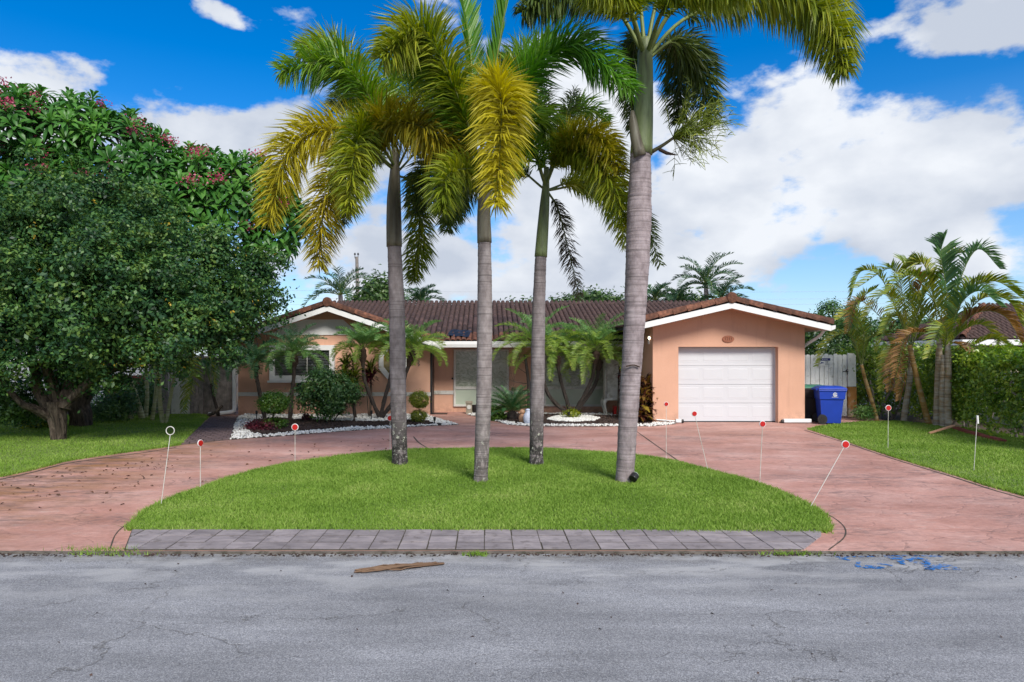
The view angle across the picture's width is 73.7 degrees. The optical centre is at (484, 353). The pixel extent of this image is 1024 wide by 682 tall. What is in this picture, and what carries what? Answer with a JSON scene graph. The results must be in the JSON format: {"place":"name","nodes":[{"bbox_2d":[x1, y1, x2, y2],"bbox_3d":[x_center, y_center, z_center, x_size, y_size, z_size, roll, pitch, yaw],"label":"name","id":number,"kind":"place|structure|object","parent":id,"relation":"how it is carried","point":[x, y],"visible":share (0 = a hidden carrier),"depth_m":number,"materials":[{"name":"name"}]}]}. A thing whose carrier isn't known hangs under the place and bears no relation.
{"place":"outdoors","nodes":[
{"label":"outdoors","id":0,"kind":"place"},
{"bbox_2d":[0,318,147,406],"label":"neighbour house","id":1,"kind":"structure","parent":0,"point":[137,371],"depth_m":27.00,"materials":[{"name":"tile"}]},
{"bbox_2d":[0,413,208,476],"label":"side lawn","id":2,"kind":"structure","parent":0,"point":[46,452],"depth_m":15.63,"materials":[{"name":"plant"}]},
{"bbox_2d":[0,377,46,432],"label":"understory bush","id":3,"kind":"object","parent":2,"relation":"on","point":[10,407],"visible":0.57,"depth_m":16.52,"materials":[{"name":"green plant"}]},
{"bbox_2d":[8,405,68,428],"bbox_3d":[-12.346,1.520,18.809,1.614,1.040,1.580,0,0,0],"label":"understory bush","id":4,"kind":"object","parent":2,"relation":"on","point":[43,423],"visible":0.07,"depth_m":18.57,"materials":[{"name":"green plant"}]},
{"bbox_2d":[90,387,146,422],"bbox_3d":[-11.307,1.477,20.568,1.842,1.127,2.008,0,0,19],"label":"understory bush","id":5,"kind":"object","parent":2,"relation":"on","point":[121,405],"visible":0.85,"depth_m":20.36,"materials":[{"name":"green plant"}]},
{"bbox_2d":[126,373,169,415],"bbox_3d":[-11.057,1.304,22.265,1.577,1.471,1.584,0,0,0],"label":"understory bush","id":6,"kind":"object","parent":2,"relation":"on","point":[151,391],"visible":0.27,"depth_m":22.04,"materials":[{"name":"green plant"}]},
{"bbox_2d":[0,142,305,439],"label":"broadleaf tree","id":7,"kind":"object","parent":2,"relation":"on","point":[74,253],"visible":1,"depth_m":15.23,"materials":[{"name":"green plant"}]},
{"bbox_2d":[0,76,314,426],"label":"frangipani tree","id":8,"kind":"object","parent":2,"relation":"on","point":[25,119],"visible":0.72,"depth_m":18.02,"materials":[{"name":"green plant"}]},
{"bbox_2d":[120,326,216,422],"bbox_3d":[-9.552,-0.043,20.493,3.607,4.319,1.386,0,0,25],"label":"areca palm","id":9,"kind":"object","parent":2,"relation":"on","point":[156,397],"visible":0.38,"depth_m":19.97,"materials":[{"name":"green plant"}]},
{"bbox_2d":[207,405,222,416],"bbox_3d":[-8.727,1.863,22.035,0.467,0.386,0.374,0,0,0],"label":"fallen log","id":10,"kind":"object","parent":2,"relation":"on","point":[218,409],"visible":0.99,"depth_m":21.95,"materials":[{"name":"brown wood"}]},
{"bbox_2d":[181,416,237,444],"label":"walkway","id":11,"kind":"structure","parent":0,"point":[215,428],"depth_m":17.89,"materials":[{"name":"brick"}]},
{"bbox_2d":[230,413,458,439],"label":"bed pebbles","id":12,"kind":"object","parent":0,"point":[246,433],"visible":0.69,"depth_m":19.40,"materials":[{"name":"white stone"}]},
{"bbox_2d":[225,338,289,417],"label":"pygmy date palm","id":13,"kind":"object","parent":12,"relation":"on","point":[253,362],"visible":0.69,"depth_m":21.34,"materials":[{"name":"green plant"}]},
{"bbox_2d":[247,417,433,433],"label":"mulch","id":14,"kind":"object","parent":12,"relation":"on","point":[302,424],"visible":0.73,"depth_m":19.48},
{"bbox_2d":[239,417,264,429],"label":"ground plant","id":15,"kind":"object","parent":14,"relation":"on","point":[248,425],"visible":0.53,"depth_m":18.30,"materials":[{"name":"red plant"}]},
{"bbox_2d":[250,420,278,430],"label":"ground plant","id":16,"kind":"object","parent":14,"relation":"on","point":[268,426],"visible":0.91,"depth_m":18.00,"materials":[{"name":"red plant"}]},
{"bbox_2d":[254,389,292,428],"bbox_3d":[-5.700,1.501,18.561,1.032,1.103,1.032,0,0,0],"label":"topiary shrub","id":17,"kind":"object","parent":14,"relation":"on","point":[267,401],"visible":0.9,"depth_m":18.35,"materials":[{"name":"green plant"}]},
{"bbox_2d":[257,323,331,418],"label":"pygmy date palm","id":18,"kind":"object","parent":14,"relation":"on","point":[292,345],"visible":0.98,"depth_m":21.12,"materials":[{"name":"green plant"}]},
{"bbox_2d":[298,411,315,420],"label":"ground plant","id":19,"kind":"object","parent":14,"relation":"on","point":[304,416],"visible":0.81,"depth_m":20.70,"materials":[{"name":"plant"}]},
{"bbox_2d":[285,365,366,421],"bbox_3d":[-4.643,1.181,20.048,2.383,1.761,1.603,0,0,0],"label":"shrub","id":20,"kind":"object","parent":14,"relation":"on","point":[333,393],"visible":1,"depth_m":19.80,"materials":[{"name":"green plant"}]},
{"bbox_2d":[407,389,429,421],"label":"topiary shrub","id":21,"kind":"object","parent":14,"relation":"on","point":[417,404],"visible":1,"depth_m":19.93,"materials":[{"name":"green plant"}]},
{"bbox_2d":[334,346,365,417],"bbox_3d":[-4.205,0.906,21.461,1.170,2.338,1.053,0,0,0],"label":"cordyline plant","id":22,"kind":"object","parent":12,"relation":"on","point":[346,364],"visible":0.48,"depth_m":21.40,"materials":[{"name":"green plant"}]},
{"bbox_2d":[359,357,380,415],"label":"cordyline plant","id":23,"kind":"object","parent":12,"relation":"on","point":[369,374],"visible":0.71,"depth_m":22.11,"materials":[{"name":"green plant"}]},
{"bbox_2d":[329,318,448,417],"bbox_3d":[-2.950,0.410,21.282,3.786,3.371,2.616,0,0,0],"label":"pygmy date palm","id":24,"kind":"object","parent":12,"relation":"on","point":[362,336],"visible":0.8,"depth_m":21.19,"materials":[{"name":"green plant"}]},
{"bbox_2d":[124,529,820,550],"bbox_3d":[-0.096,2.055,7.501,7.969,0.050,0.798,0,0,0],"label":"paver apron","id":25,"kind":"object","parent":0,"point":[404,540],"visible":0.99,"depth_m":7.43,"materials":[{"name":"grey concrete"}]},
{"bbox_2d":[118,446,835,533],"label":"island lawn","id":26,"kind":"structure","parent":0,"point":[617,521],"depth_m":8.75,"materials":[{"name":"plant"}]},
{"bbox_2d":[161,426,174,503],"bbox_3d":[-4.266,1.530,9.188,0.193,1.102,0.012,0,0,0],"label":"driveway marker","id":27,"kind":"object","parent":26,"relation":"on","point":[167,458],"visible":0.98,"depth_m":9.18,"materials":[{"name":"white plastic"}]},
{"bbox_2d":[197,440,202,486],"bbox_3d":[-4.270,1.688,10.265,0.019,0.784,0.104,0,0,23],"label":"driveway marker","id":28,"kind":"object","parent":26,"relation":"on","point":[199,443],"visible":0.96,"depth_m":10.26,"materials":[{"name":"white paint"}]},
{"bbox_2d":[249,4,481,464],"bbox_3d":[-1.931,-2.402,12.493,4.199,9.006,4.557,0,0,0],"label":"foxtail palm","id":29,"kind":"object","parent":26,"relation":"on","point":[372,126],"visible":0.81,"depth_m":11.53,"materials":[{"name":"green plant"}]},
{"bbox_2d":[361,0,646,481],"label":"foxtail palm","id":30,"kind":"object","parent":26,"relation":"on","point":[498,99],"visible":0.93,"depth_m":10.19,"materials":[{"name":"green plant"}]},
{"bbox_2d":[437,39,666,464],"bbox_3d":[1.359,-2.064,12.428,4.607,8.328,3.362,0,0,0],"label":"foxtail palm","id":31,"kind":"object","parent":26,"relation":"on","point":[596,170],"visible":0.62,"depth_m":12.38,"materials":[{"name":"green plant"}]},
{"bbox_2d":[629,472,638,482],"bbox_3d":[2.344,1.955,10.692,0.130,0.197,0.151,0,0,40],"label":"spot lamp","id":32,"kind":"object","parent":26,"relation":"on","point":[633,476],"visible":0.97,"depth_m":10.65,"materials":[{"name":"black plastic"}]},
{"bbox_2d":[511,0,869,482],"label":"foxtail palm","id":33,"kind":"object","parent":26,"relation":"on","point":[690,62],"visible":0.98,"depth_m":10.72,"materials":[{"name":"green plant"}]},
{"bbox_2d":[811,440,849,505],"bbox_3d":[4.556,1.617,9.033,0.547,0.931,0.019,0,0,0],"label":"driveway marker","id":34,"kind":"object","parent":26,"relation":"on","point":[845,444],"visible":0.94,"depth_m":9.03,"materials":[{"name":"white paint"}]},
{"bbox_2d":[0,554,1023,681],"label":"road","id":35,"kind":"structure","parent":0,"point":[232,618],"depth_m":5.34,"materials":[{"name":"grey asphalt"}]},
{"bbox_2d":[68,548,159,556],"bbox_3d":[-3.859,2.048,7.034,1.036,0.044,0.209,0,0,0],"label":"dry straw","id":36,"kind":"object","parent":35,"relation":"on","point":[87,552],"visible":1,"depth_m":7.02,"materials":[{"name":"beige plant"}]},
{"bbox_2d":[354,561,443,572],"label":"dry frond","id":37,"kind":"object","parent":35,"relation":"on","point":[394,567],"visible":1,"depth_m":6.53,"materials":[{"name":"brown plant"}]},
{"bbox_2d":[462,550,489,556],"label":"edge weeds","id":38,"kind":"object","parent":35,"relation":"on","point":[481,553],"visible":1,"depth_m":7.00,"materials":[{"name":"green plant"}]},
{"bbox_2d":[0,552,1021,556],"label":"kerb grit","id":39,"kind":"object","parent":35,"relation":"on","point":[579,554],"visible":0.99,"depth_m":7.01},
{"bbox_2d":[0,551,1023,553],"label":"edge strip","id":40,"kind":"object","parent":35,"relation":"on","point":[515,552],"visible":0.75,"depth_m":7.05,"materials":[{"name":"grey concrete"}]},
{"bbox_2d":[59,555,1016,675],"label":"road litter","id":41,"kind":"object","parent":35,"relation":"on","point":[483,596],"visible":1,"depth_m":5.63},
{"bbox_2d":[754,549,835,556],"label":"edge weeds","id":42,"kind":"object","parent":35,"relation":"on","point":[792,553],"visible":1,"depth_m":7.02,"materials":[{"name":"green plant"}]},
{"bbox_2d":[835,555,957,569],"bbox_3d":[4.111,2.064,6.745,1.098,0.008,0.502,0,0,0],"label":"paint mark","id":43,"kind":"object","parent":35,"relation":"on","point":[910,559],"visible":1,"depth_m":6.71,"materials":[{"name":"blue"}]},
{"bbox_2d":[0,410,1023,550],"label":"driveway","id":44,"kind":"structure","parent":0,"point":[871,501],"depth_m":11.19,"materials":[{"name":"concrete"}]},
{"bbox_2d":[1,457,177,503],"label":"yellow leaves","id":45,"kind":"object","parent":44,"relation":"on","point":[100,474],"visible":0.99,"depth_m":11.39,"materials":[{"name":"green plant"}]},
{"bbox_2d":[2,447,176,478],"bbox_3d":[-7.480,2.046,13.042,0.429,0.001,3.954,0,0,17],"label":"driveway joint","id":46,"kind":"object","parent":44,"relation":"on","point":[77,461],"visible":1,"depth_m":12.70,"materials":[{"name":"concrete"}]},
{"bbox_2d":[43,543,137,552],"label":"edge weeds","id":47,"kind":"object","parent":44,"relation":"on","point":[99,549],"visible":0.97,"depth_m":7.11,"materials":[{"name":"green plant"}]},
{"bbox_2d":[2,439,386,510],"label":"fallen leaves","id":48,"kind":"object","parent":44,"relation":"on","point":[154,468],"visible":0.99,"depth_m":11.68,"materials":[{"name":"brown plant"}]},
{"bbox_2d":[182,358,221,415],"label":"young palm","id":49,"kind":"object","parent":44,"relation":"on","point":[208,373],"visible":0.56,"depth_m":22.35,"materials":[{"name":"green plant"}]},
{"bbox_2d":[759,421,765,474],"bbox_3d":[4.366,1.568,10.716,0.100,1.024,0.019,0,0,0],"label":"driveway marker","id":50,"kind":"object","parent":44,"relation":"on","point":[762,424],"visible":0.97,"depth_m":10.71,"materials":[{"name":"white paint"}]},
{"bbox_2d":[805,384,819,420],"bbox_3d":[9.938,1.497,20.752,0.853,1.104,0.675,0,0,8],"label":"trash bin","id":51,"kind":"object","parent":44,"relation":"on","point":[810,406],"visible":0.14,"depth_m":20.50,"materials":[{"name":"plastic"}]},
{"bbox_2d":[811,385,847,423],"bbox_3d":[10.074,1.497,19.965,0.853,1.104,0.675,0,0,12],"label":"recycling bin","id":52,"kind":"object","parent":44,"relation":"on","point":[829,399],"visible":1,"depth_m":19.71,"materials":[{"name":"plastic"}]},
{"bbox_2d":[805,430,1021,497],"bbox_3d":[8.052,2.046,13.930,0.114,0.001,8.642,0,0,6],"label":"driveway joint","id":53,"kind":"object","parent":44,"relation":"on","point":[925,468],"visible":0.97,"depth_m":11.94,"materials":[{"name":"brown concrete"}]},
{"bbox_2d":[0,0,1023,355],"label":"sky","id":54,"kind":"structure","parent":0,"point":[821,183],"materials":[{"name":"blue"}]},
{"bbox_2d":[67,356,1023,435],"bbox_3d":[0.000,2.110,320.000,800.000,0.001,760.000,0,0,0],"label":"ground","id":55,"kind":"structure","parent":0,"point":[911,418],"depth_m":21.82,"materials":[{"name":"soil"}]},
{"bbox_2d":[171,370,189,413],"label":"wall panel","id":56,"kind":"structure","parent":55,"relation":"on","point":[175,404],"depth_m":22.98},
{"bbox_2d":[148,353,235,413],"bbox_3d":[-10.027,1.045,23.390,2.979,2.090,0.180,0,0,0],"label":"wood fence","id":57,"kind":"object","parent":55,"relation":"on","point":[201,400],"visible":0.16,"depth_m":23.40,"materials":[{"name":"grey wood"}]},
{"bbox_2d":[301,266,374,307],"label":"background palm","id":58,"kind":"object","parent":55,"relation":"on","point":[340,285],"visible":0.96,"depth_m":35.77,"materials":[{"name":"green plant"}]},
{"bbox_2d":[354,253,358,294],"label":"utility pole","id":59,"kind":"object","parent":55,"relation":"on","point":[356,264],"visible":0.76,"depth_m":43.92,"materials":[{"name":"grey wood"}]},
{"bbox_2d":[336,264,410,302],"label":"background tree","id":60,"kind":"object","parent":55,"relation":"on","point":[377,287],"visible":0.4,"depth_m":37.52,"materials":[{"name":"green plant"}]},
{"bbox_2d":[404,283,444,304],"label":"background palm","id":61,"kind":"object","parent":55,"relation":"on","point":[419,294],"visible":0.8,"depth_m":36.74,"materials":[{"name":"green plant"}]},
{"bbox_2d":[208,292,835,422],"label":"house","id":62,"kind":"structure","parent":55,"relation":"on","point":[731,357],"depth_m":22.27,"materials":[{"name":"pink paint"}]},
{"bbox_2d":[267,345,334,382],"bbox_3d":[-6.113,0.348,22.894,2.278,1.256,0.209,0,0,0],"label":"window","id":63,"kind":"structure","parent":62,"relation":"in","point":[274,377],"depth_m":22.94,"materials":[{"name":"white glass"}]},
{"bbox_2d":[379,350,406,378],"bbox_3d":[-3.051,0.270,22.954,1.000,1.170,0.088,0,0,0],"label":"octagon window","id":64,"kind":"structure","parent":62,"relation":"in","point":[385,365],"depth_m":22.91,"materials":[{"name":"white glass"}]},
{"bbox_2d":[447,329,471,336],"bbox_3d":[-0.830,-0.687,22.850,0.734,0.301,0.810,0,0,8],"label":"tarpaulin","id":65,"kind":"object","parent":62,"relation":"on","point":[461,333],"visible":1,"depth_m":22.86,"materials":[{"name":"blue plastic"}]},
{"bbox_2d":[454,349,508,405],"bbox_3d":[-0.113,0.855,23.959,1.935,2.002,0.059,0,0,0],"label":"tall window","id":66,"kind":"structure","parent":62,"relation":"in","point":[465,360],"depth_m":23.96,"materials":[{"name":"grey glass"}]},
{"bbox_2d":[544,349,602,405],"bbox_3d":[3.172,0.855,23.959,2.160,2.002,0.059,0,0,0],"label":"tall window","id":67,"kind":"structure","parent":62,"relation":"in","point":[574,389],"depth_m":23.96,"materials":[{"name":"grey glass"}]},
{"bbox_2d":[678,347,774,421],"bbox_3d":[7.199,0.912,20.427,3.047,2.316,0.075,0,0,0],"label":"garage door","id":68,"kind":"structure","parent":62,"relation":"in","point":[721,384],"depth_m":20.41,"materials":[{"name":"metal"}]},
{"bbox_2d":[500,283,624,302],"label":"background tree","id":69,"kind":"object","parent":55,"relation":"on","point":[594,295],"visible":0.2,"depth_m":36.49,"materials":[{"name":"green plant"}]},
{"bbox_2d":[647,282,678,301],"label":"background palm","id":70,"kind":"object","parent":55,"relation":"on","point":[656,291],"visible":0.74,"depth_m":39.67,"materials":[{"name":"green plant"}]},
{"bbox_2d":[662,287,696,301],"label":"background palm","id":71,"kind":"object","parent":55,"relation":"on","point":[685,295],"visible":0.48,"depth_m":40.73,"materials":[{"name":"green plant"}]},
{"bbox_2d":[647,287,718,301],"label":"background tree","id":72,"kind":"object","parent":55,"relation":"on","point":[691,291],"visible":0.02,"depth_m":41.62,"materials":[{"name":"green plant"}]},
{"bbox_2d":[672,251,743,300],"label":"background palm","id":73,"kind":"object","parent":55,"relation":"on","point":[705,274],"visible":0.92,"depth_m":37.77,"materials":[{"name":"green plant"}]},
{"bbox_2d":[696,275,754,300],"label":"background palm","id":74,"kind":"object","parent":55,"relation":"on","point":[719,292],"visible":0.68,"depth_m":36.81,"materials":[{"name":"green plant"}]},
{"bbox_2d":[813,296,868,349],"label":"garden tree","id":75,"kind":"object","parent":55,"relation":"on","point":[829,307],"visible":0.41,"depth_m":24.92,"materials":[{"name":"green plant"}]},
{"bbox_2d":[829,309,937,350],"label":"background tree","id":76,"kind":"object","parent":55,"relation":"on","point":[898,324],"visible":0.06,"depth_m":43.45,"materials":[{"name":"green plant"}]},
{"bbox_2d":[835,337,958,418],"bbox_3d":[13.502,0.722,22.248,4.110,2.737,2.687,0,0,0],"label":"hedge","id":77,"kind":"object","parent":55,"relation":"on","point":[881,396],"visible":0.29,"depth_m":21.57,"materials":[{"name":"green plant"}]},
{"bbox_2d":[843,252,961,420],"bbox_3d":[12.156,-0.521,20.502,3.571,5.327,1.997,0,0,0],"label":"areca palm","id":78,"kind":"object","parent":55,"relation":"on","point":[909,371],"visible":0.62,"depth_m":20.37,"materials":[{"name":"green plant"}]},
{"bbox_2d":[860,370,1023,426],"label":"boundary wall","id":79,"kind":"structure","parent":55,"relation":"on","point":[996,418],"depth_m":20.94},
{"bbox_2d":[467,412,674,426],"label":"bed pebbles","id":80,"kind":"object","parent":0,"point":[654,423],"visible":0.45,"depth_m":19.58,"materials":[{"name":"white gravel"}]},
{"bbox_2d":[465,401,472,413],"bbox_3d":[-0.522,1.835,23.200,0.240,0.430,0.240,0,0,0],"label":"stone lantern","id":81,"kind":"object","parent":80,"relation":"on","point":[468,406],"visible":0.97,"depth_m":23.10,"materials":[{"name":"beige stone"}]},
{"bbox_2d":[491,402,510,420],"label":"ground plant","id":82,"kind":"object","parent":80,"relation":"on","point":[498,416],"visible":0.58,"depth_m":20.88,"materials":[{"name":"green plant"}]},
{"bbox_2d":[491,385,529,419],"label":"sago palm","id":83,"kind":"object","parent":80,"relation":"on","point":[512,406],"visible":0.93,"depth_m":20.89,"materials":[{"name":"green plant"}]},
{"bbox_2d":[493,333,529,408],"bbox_3d":[0.834,0.618,21.931,1.485,2.869,1.084,0,0,0],"label":"bare shrub","id":84,"kind":"object","parent":80,"relation":"on","point":[527,375],"visible":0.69,"depth_m":22.04,"materials":[{"name":"brown plant"}]},
{"bbox_2d":[523,409,529,423],"bbox_3d":[1.256,1.820,19.700,0.280,0.460,0.276,0,0,0],"label":"garden jar","id":85,"kind":"object","parent":80,"relation":"on","point":[526,417],"visible":0.7,"depth_m":19.60,"materials":[{"name":"ceramic"}]},
{"bbox_2d":[492,305,623,413],"bbox_3d":[2.754,0.269,22.055,5.150,3.665,3.946,0,0,0],"label":"pygmy date palm","id":86,"kind":"object","parent":80,"relation":"on","point":[597,339],"visible":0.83,"depth_m":21.74,"materials":[{"name":"green plant"}]},
{"bbox_2d":[559,406,581,417],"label":"ground plant","id":87,"kind":"object","parent":80,"relation":"on","point":[574,412],"visible":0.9,"depth_m":21.38,"materials":[{"name":"green plant"}]},
{"bbox_2d":[547,414,599,421],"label":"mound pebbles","id":88,"kind":"object","parent":80,"relation":"on","point":[582,417],"visible":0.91,"depth_m":20.93,"materials":[{"name":"white gravel"}]},
{"bbox_2d":[499,413,651,423],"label":"mulch","id":89,"kind":"object","parent":80,"relation":"on","point":[604,419],"visible":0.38,"depth_m":20.50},
{"bbox_2d":[518,409,524,422],"bbox_3d":[1.110,1.843,20.062,0.215,0.415,0.229,0,0,35],"label":"garden ornament","id":90,"kind":"object","parent":89,"relation":"on","point":[521,412],"visible":0.79,"depth_m":19.99,"materials":[{"name":"beige ceramic"}]},
{"bbox_2d":[601,358,620,414],"bbox_3d":[4.482,1.109,22.814,1.158,1.895,0.572,0,0,0],"label":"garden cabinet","id":91,"kind":"object","parent":80,"relation":"on","point":[610,383],"visible":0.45,"depth_m":22.58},
{"bbox_2d":[615,356,621,415],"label":"cordyline plant","id":92,"kind":"object","parent":80,"relation":"on","point":[618,399],"visible":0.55,"depth_m":22.36,"materials":[{"name":"brown plant"}]},
{"bbox_2d":[638,373,659,421],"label":"croton shrub","id":93,"kind":"object","parent":80,"relation":"on","point":[645,408],"visible":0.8,"depth_m":20.17,"materials":[{"name":"yellow plant"}]},
{"bbox_2d":[805,353,856,416],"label":"garden gate","id":94,"kind":"structure","parent":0,"point":[838,371],"depth_m":21.70,"materials":[{"name":"grey wood"}]},
{"bbox_2d":[819,358,829,365],"bbox_3d":[10.807,0.270,21.681,0.356,0.254,0.014,0,0,0],"label":"warning sign","id":95,"kind":"object","parent":94,"relation":"attached to","point":[824,361],"visible":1,"depth_m":21.68,"materials":[{"name":"white plastic"}]},
{"bbox_2d":[805,308,882,403],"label":"tree","id":96,"kind":"object","parent":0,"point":[811,350],"visible":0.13,"depth_m":23.38,"materials":[{"name":"green plant"}]},
{"bbox_2d":[807,420,1023,495],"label":"lawn","id":97,"kind":"structure","parent":0,"point":[890,449],"depth_m":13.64,"materials":[{"name":"plant"}]},
{"bbox_2d":[813,284,898,420],"bbox_3d":[11.145,-0.006,20.521,2.706,4.184,1.323,0,0,-20],"label":"areca palm","id":98,"kind":"object","parent":97,"relation":"on","point":[866,338],"visible":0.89,"depth_m":20.59,"materials":[{"name":"green plant"}]},
{"bbox_2d":[849,402,879,420],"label":"ground plant","id":99,"kind":"object","parent":97,"relation":"on","point":[865,413],"visible":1,"depth_m":20.81,"materials":[{"name":"green plant"}]},
{"bbox_2d":[859,268,954,423],"bbox_3d":[11.889,-0.138,19.533,2.689,4.538,1.508,0,0,0],"label":"areca palm","id":100,"kind":"object","parent":97,"relation":"on","point":[892,294],"visible":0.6,"depth_m":19.55,"materials":[{"name":"green plant"}]},
{"bbox_2d":[928,425,955,433],"bbox_3d":[11.642,1.930,17.370,0.939,0.189,0.121,0,0,-21],"label":"fallen plank","id":101,"kind":"object","parent":97,"relation":"on","point":[943,428],"visible":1,"depth_m":17.36,"materials":[{"name":"beige wood"}]},
{"bbox_2d":[877,229,1023,426],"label":"areca palm","id":102,"kind":"object","parent":97,"relation":"on","point":[942,405],"visible":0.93,"depth_m":18.57,"materials":[{"name":"green plant"}]},
{"bbox_2d":[910,336,1023,436],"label":"hedge","id":103,"kind":"object","parent":97,"relation":"on","point":[967,395],"visible":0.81,"depth_m":17.27,"materials":[{"name":"green plant"}]},
{"bbox_2d":[952,426,1006,442],"bbox_3d":[12.244,2.005,17.001,0.188,0.091,2.859,0,0,16],"label":"bed edging","id":104,"kind":"object","parent":97,"relation":"on","point":[963,430],"visible":0.76,"depth_m":16.71,"materials":[{"name":"brown wood"}]},
{"bbox_2d":[872,302,1023,371],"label":"neighbour house","id":105,"kind":"structure","parent":0,"point":[1002,322],"depth_m":28.29,"materials":[{"name":"tile"}]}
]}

